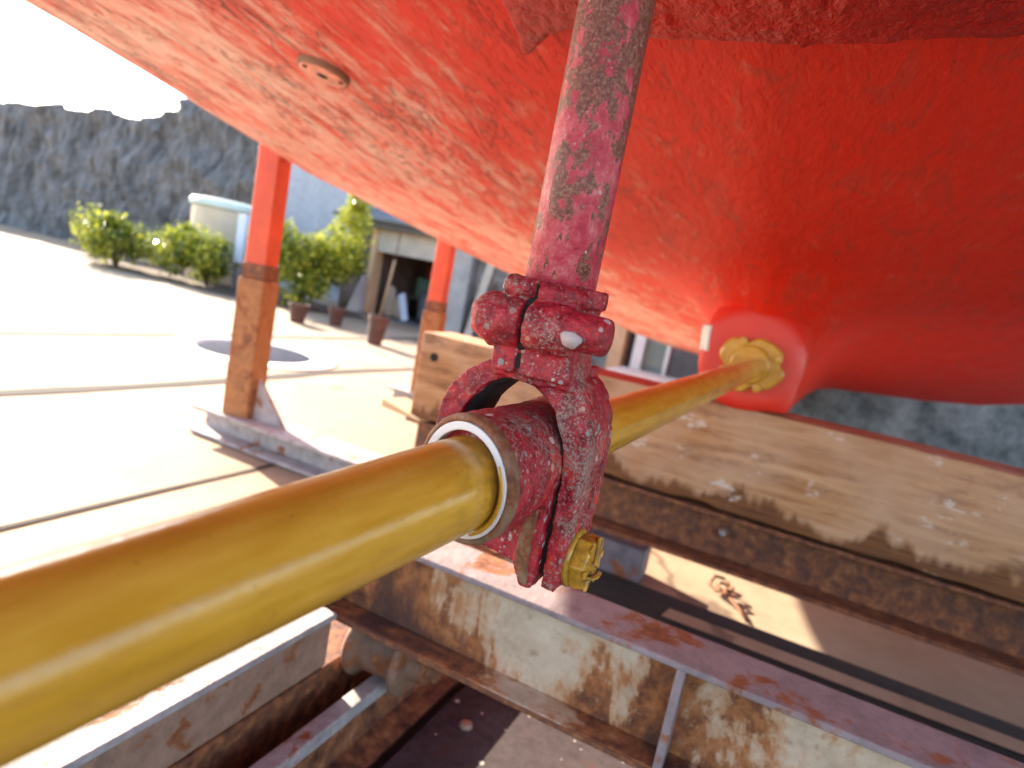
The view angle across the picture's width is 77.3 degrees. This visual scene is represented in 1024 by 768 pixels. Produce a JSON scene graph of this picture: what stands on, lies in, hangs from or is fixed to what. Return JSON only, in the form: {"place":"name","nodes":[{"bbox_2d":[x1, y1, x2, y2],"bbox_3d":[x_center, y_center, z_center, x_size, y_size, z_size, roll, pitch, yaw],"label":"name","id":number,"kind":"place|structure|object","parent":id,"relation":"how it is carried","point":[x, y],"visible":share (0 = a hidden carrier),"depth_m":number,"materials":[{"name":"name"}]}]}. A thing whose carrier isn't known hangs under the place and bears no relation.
{"place":"outdoors","nodes":[
{"label":"outdoors","id":0,"kind":"place"},
{"bbox_2d":[0,0,185,118],"label":"sky","id":1,"kind":"structure","parent":0,"point":[43,60],"materials":[{"name":"white"}]},
{"bbox_2d":[0,224,1023,727],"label":"ground","id":2,"kind":"structure","parent":0,"point":[66,450],"depth_m":2.24,"materials":[{"name":"concrete"}]},
{"bbox_2d":[0,98,259,266],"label":"rock face","id":3,"kind":"object","parent":2,"relation":"on","point":[58,161],"visible":0.73,"depth_m":11.17},
{"bbox_2d":[0,463,275,529],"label":"ground joint","id":4,"kind":"object","parent":2,"relation":"on","point":[98,504],"visible":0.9,"depth_m":1.58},
{"bbox_2d":[0,368,413,394],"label":"ground joint","id":5,"kind":"object","parent":2,"relation":"on","point":[63,389],"visible":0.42,"depth_m":2.74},
{"bbox_2d":[0,331,418,339],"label":"ground joint","id":6,"kind":"object","parent":2,"relation":"on","point":[3,332],"visible":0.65,"depth_m":3.90,"materials":[{"name":"grey concrete"}]},
{"bbox_2d":[74,252,365,318],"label":"soil","id":7,"kind":"structure","parent":2,"relation":"on","point":[144,269],"depth_m":8.03,"materials":[{"name":"brown soil"}]},
{"bbox_2d":[68,202,169,266],"bbox_3d":[-4.932,-1.813,7.916,1.244,0.751,0.998,15,9,24],"label":"leafy bush","id":8,"kind":"object","parent":7,"relation":"on","point":[105,232],"visible":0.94,"depth_m":7.84,"materials":[{"name":"green plant"}]},
{"bbox_2d":[142,220,239,285],"bbox_3d":[-3.745,-1.570,7.788,1.195,0.744,0.962,15,9,24],"label":"leafy bush","id":9,"kind":"object","parent":7,"relation":"on","point":[197,250],"visible":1,"depth_m":7.58,"materials":[{"name":"green plant"}]},
{"bbox_2d":[185,195,251,285],"bbox_3d":[-3.945,-1.943,8.711,0.899,1.100,0.899,15,9,24],"label":"water tank","id":10,"kind":"object","parent":7,"relation":"on","point":[220,216],"visible":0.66,"depth_m":8.31,"materials":[{"name":"beige plastic"}]},
{"bbox_2d":[230,214,249,291],"bbox_3d":[-3.259,-1.561,7.670,0.130,0.926,0.060,15,9,24],"label":"hoarding","id":11,"kind":"object","parent":7,"relation":"on","point":[241,243],"visible":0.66,"depth_m":7.63,"materials":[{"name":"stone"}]},
{"bbox_2d":[245,194,373,305],"bbox_3d":[-2.285,-1.573,7.320,1.387,1.486,1.169,15,9,24],"label":"leafy bush","id":12,"kind":"object","parent":7,"relation":"on","point":[330,263],"visible":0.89,"depth_m":7.12,"materials":[{"name":"green plant"}]},
{"bbox_2d":[164,336,337,370],"bbox_3d":[-1.590,-0.200,3.967,1.000,0.008,1.000,15,9,24],"label":"oil stain","id":13,"kind":"object","parent":2,"relation":"on","point":[282,356],"visible":0.83,"depth_m":3.88,"materials":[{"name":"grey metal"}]},
{"bbox_2d":[189,144,382,477],"bbox_3d":[-0.644,-0.248,2.042,0.780,1.026,0.140,15,9,24],"label":"hull prop","id":14,"kind":"object","parent":2,"relation":"on","point":[244,416],"visible":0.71,"depth_m":2.10,"materials":[{"name":"orange paint"}]},
{"bbox_2d":[289,302,309,322],"bbox_3d":[-1.984,-0.661,5.940,0.189,0.170,0.189,15,9,24],"label":"plant pot","id":15,"kind":"object","parent":2,"relation":"on","point":[298,312],"visible":1,"depth_m":5.88,"materials":[{"name":"ceramic"}]},
{"bbox_2d":[278,163,376,301],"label":"rendered wall","id":16,"kind":"structure","parent":2,"relation":"on","point":[312,200],"depth_m":9.44,"materials":[{"name":"white paint"}]},
{"bbox_2d":[168,540,503,767],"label":"track sleeper","id":17,"kind":"object","parent":2,"relation":"on","point":[252,738],"depth_m":0.86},
{"bbox_2d":[5,607,336,767],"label":"longitudinal beam","id":18,"kind":"structure","parent":17,"relation":"on","point":[169,725],"depth_m":0.72,"materials":[{"name":"grey metal"}]},
{"bbox_2d":[324,541,1023,767],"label":"steel beam","id":19,"kind":"structure","parent":18,"relation":"on","point":[634,689],"depth_m":0.77,"materials":[{"name":"metal"}]},
{"bbox_2d":[328,306,345,325],"bbox_3d":[-1.721,-0.660,6.270,0.171,0.170,0.171,15,9,24],"label":"plant pot","id":20,"kind":"object","parent":2,"relation":"on","point":[336,315],"visible":1,"depth_m":6.22,"materials":[{"name":"ceramic"}]},
{"bbox_2d":[249,673,459,767],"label":"track rail","id":21,"kind":"object","parent":2,"relation":"on","point":[369,722],"depth_m":0.90,"materials":[{"name":"brown metal"}]},
{"bbox_2d":[341,628,441,696],"bbox_3d":[-0.173,0.402,0.949,0.152,0.102,0.102,15,9,24],"label":"rail roller","id":22,"kind":"object","parent":21,"relation":"on","point":[400,673],"visible":0.52,"depth_m":0.92,"materials":[{"name":"grey metal"}]},
{"bbox_2d":[367,314,389,344],"bbox_3d":[-1.147,-0.462,5.461,0.182,0.253,0.184,15,9,24],"label":"plant pot","id":23,"kind":"object","parent":2,"relation":"on","point":[377,326],"visible":1,"depth_m":5.39,"materials":[{"name":"ceramic"}]},
{"bbox_2d":[379,232,401,315],"bbox_3d":[-1.500,-1.326,7.837,0.034,1.089,0.146,17,10,35],"label":"wooden pole","id":24,"kind":"object","parent":2,"relation":"on","point":[387,288],"visible":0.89,"depth_m":7.85,"materials":[{"name":"brown wood"}]},
{"bbox_2d":[406,295,419,313],"bbox_3d":[-0.990,-1.007,8.982,0.850,0.303,0.700,15,9,24],"label":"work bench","id":25,"kind":"object","parent":2,"relation":"on","point":[408,298],"visible":0.09,"depth_m":8.83,"materials":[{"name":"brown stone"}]},
{"bbox_2d":[415,278,430,296],"bbox_3d":[-0.969,-1.290,8.927,0.600,0.260,0.450,15,9,24],"label":"green chest","id":26,"kind":"object","parent":25,"relation":"on","point":[423,284],"visible":0.23,"depth_m":8.80,"materials":[{"name":"green"}]},
{"bbox_2d":[426,261,433,277],"bbox_3d":[-0.968,-1.580,8.937,0.320,0.260,0.300,15,9,24],"label":"red crate","id":27,"kind":"object","parent":26,"relation":"on","point":[430,270],"visible":0.11,"depth_m":8.85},
{"bbox_2d":[371,682,465,767],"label":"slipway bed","id":28,"kind":"object","parent":2,"relation":"on","point":[384,759],"depth_m":0.99,"materials":[{"name":"brown metal"}]},
{"bbox_2d":[381,685,633,767],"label":"deck plate","id":29,"kind":"object","parent":28,"relation":"on","point":[466,726],"visible":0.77,"depth_m":0.98,"materials":[{"name":"brown metal"}]},
{"bbox_2d":[387,239,455,400],"bbox_3d":[-0.185,-0.236,3.061,0.780,0.876,0.140,15,9,24],"label":"hull prop","id":30,"kind":"object","parent":2,"relation":"on","point":[434,316],"visible":0.45,"depth_m":3.10,"materials":[{"name":"orange paint"}]},
{"bbox_2d":[415,290,428,323],"bbox_3d":[-1.095,-0.979,8.258,0.246,0.420,0.246,15,9,24],"label":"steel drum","id":31,"kind":"object","parent":2,"relation":"on","point":[423,298],"visible":0.41,"depth_m":8.16,"materials":[{"name":"metal"}]},
{"bbox_2d":[464,263,494,336],"bbox_3d":[-0.386,-0.969,7.507,0.215,0.916,0.099,3,11,-41],"label":"leaning plank","id":32,"kind":"object","parent":2,"relation":"on","point":[485,281],"visible":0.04,"depth_m":7.49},
{"bbox_2d":[476,283,495,338],"bbox_3d":[-0.306,-0.835,7.459,0.072,0.695,0.140,14,9,17],"label":"leaning plank","id":33,"kind":"object","parent":2,"relation":"on","point":[491,287],"visible":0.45,"depth_m":7.45,"materials":[{"name":"grey wood"}]},
{"bbox_2d":[589,527,651,582],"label":"support block","id":34,"kind":"structure","parent":2,"relation":"on","point":[624,558],"depth_m":1.70,"materials":[{"name":"grey metal"}]},
{"bbox_2d":[606,366,676,382],"bbox_3d":[1.602,0.016,6.331,1.250,0.098,0.600,15,9,24],"label":"door step","id":35,"kind":"object","parent":2,"relation":"on","point":[643,374],"depth_m":6.35,"materials":[{"name":"grey concrete"}]},
{"bbox_2d":[333,208,1023,468],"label":"storage shed","id":36,"kind":"structure","parent":2,"relation":"on","point":[994,433],"depth_m":6.77,"materials":[{"name":"grey concrete"}]},
{"bbox_2d":[382,286,395,316],"bbox_3d":[-1.614,-1.097,8.440,0.183,0.400,0.135,15,9,24],"label":"sack","id":37,"kind":"object","parent":36,"relation":"on","point":[390,299],"visible":0.83,"depth_m":8.39,"materials":[{"name":"beige fabric"}]},
{"bbox_2d":[391,296,400,318],"bbox_3d":[-1.482,-1.015,8.406,0.212,0.300,0.155,15,9,24],"label":"sack","id":38,"kind":"object","parent":36,"relation":"on","point":[395,310],"visible":0.54,"depth_m":8.35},
{"bbox_2d":[398,293,407,320],"bbox_3d":[-1.397,-0.984,8.218,0.241,0.365,0.050,19,12,42],"label":"loose board","id":39,"kind":"object","parent":36,"relation":"on","point":[403,307],"visible":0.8,"depth_m":8.21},
{"bbox_2d":[592,316,607,359],"bbox_3d":[1.020,-0.770,7.088,0.325,0.975,0.040,15,9,24],"label":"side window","id":40,"kind":"structure","parent":36,"relation":"in","point":[605,357],"depth_m":7.10,"materials":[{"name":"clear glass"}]},
{"bbox_2d":[641,338,667,374],"bbox_3d":[1.592,-0.575,6.825,0.220,1.060,0.050,15,9,24],"label":"glazed door","id":41,"kind":"structure","parent":36,"relation":"in","point":[655,353],"depth_m":6.85,"materials":[{"name":"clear glass"}]},
{"bbox_2d":[405,417,1023,675],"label":"channel beam","id":42,"kind":"structure","parent":2,"relation":"on","point":[975,623],"depth_m":1.53,"materials":[{"name":"brown metal"}]},
{"bbox_2d":[381,398,429,421],"bbox_3d":[-0.310,0.078,1.993,0.180,0.028,0.100,18,11,38],"label":"wooden wedge","id":43,"kind":"object","parent":42,"relation":"on","point":[401,406],"visible":0.7,"depth_m":1.98,"materials":[{"name":"brown wood"}]},
{"bbox_2d":[410,331,1023,602],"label":"cradle timber","id":44,"kind":"object","parent":42,"relation":"on","point":[945,514],"visible":0.7,"depth_m":1.46,"materials":[{"name":"brown wood"}]},
{"bbox_2d":[23,0,1023,413],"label":"fishing boat","id":45,"kind":"object","parent":44,"relation":"on","point":[817,194],"visible":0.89,"depth_m":1.07,"materials":[{"name":"paint"}]},
{"bbox_2d":[424,0,655,591],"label":"shaft bracket","id":46,"kind":"object","parent":45,"relation":"hanging from","point":[544,328],"visible":0.92,"depth_m":0.37,"materials":[{"name":"metal"}]},
{"bbox_2d":[0,358,764,767],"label":"propeller shaft","id":47,"kind":"object","parent":46,"relation":"attached to","point":[92,632],"visible":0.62,"depth_m":0.19,"materials":[{"name":"gold metal"}]},
{"bbox_2d":[708,574,748,621],"bbox_3d":[0.561,0.558,1.688,0.071,0.028,0.206,11,9,2],"label":"rusty wire","id":48,"kind":"object","parent":2,"relation":"on","point":[724,591],"visible":1,"depth_m":1.70,"materials":[{"name":"brown metal"}]},
{"bbox_2d":[579,569,1023,762],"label":"slipway groove","id":49,"kind":"object","parent":2,"relation":"on","point":[636,597],"visible":0.6,"depth_m":1.45},
{"bbox_2d":[661,609,1023,754],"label":"concrete strip","id":50,"kind":"object","parent":49,"relation":"on","point":[974,729],"visible":1,"depth_m":1.38,"materials":[{"name":"grey concrete"}]}
]}

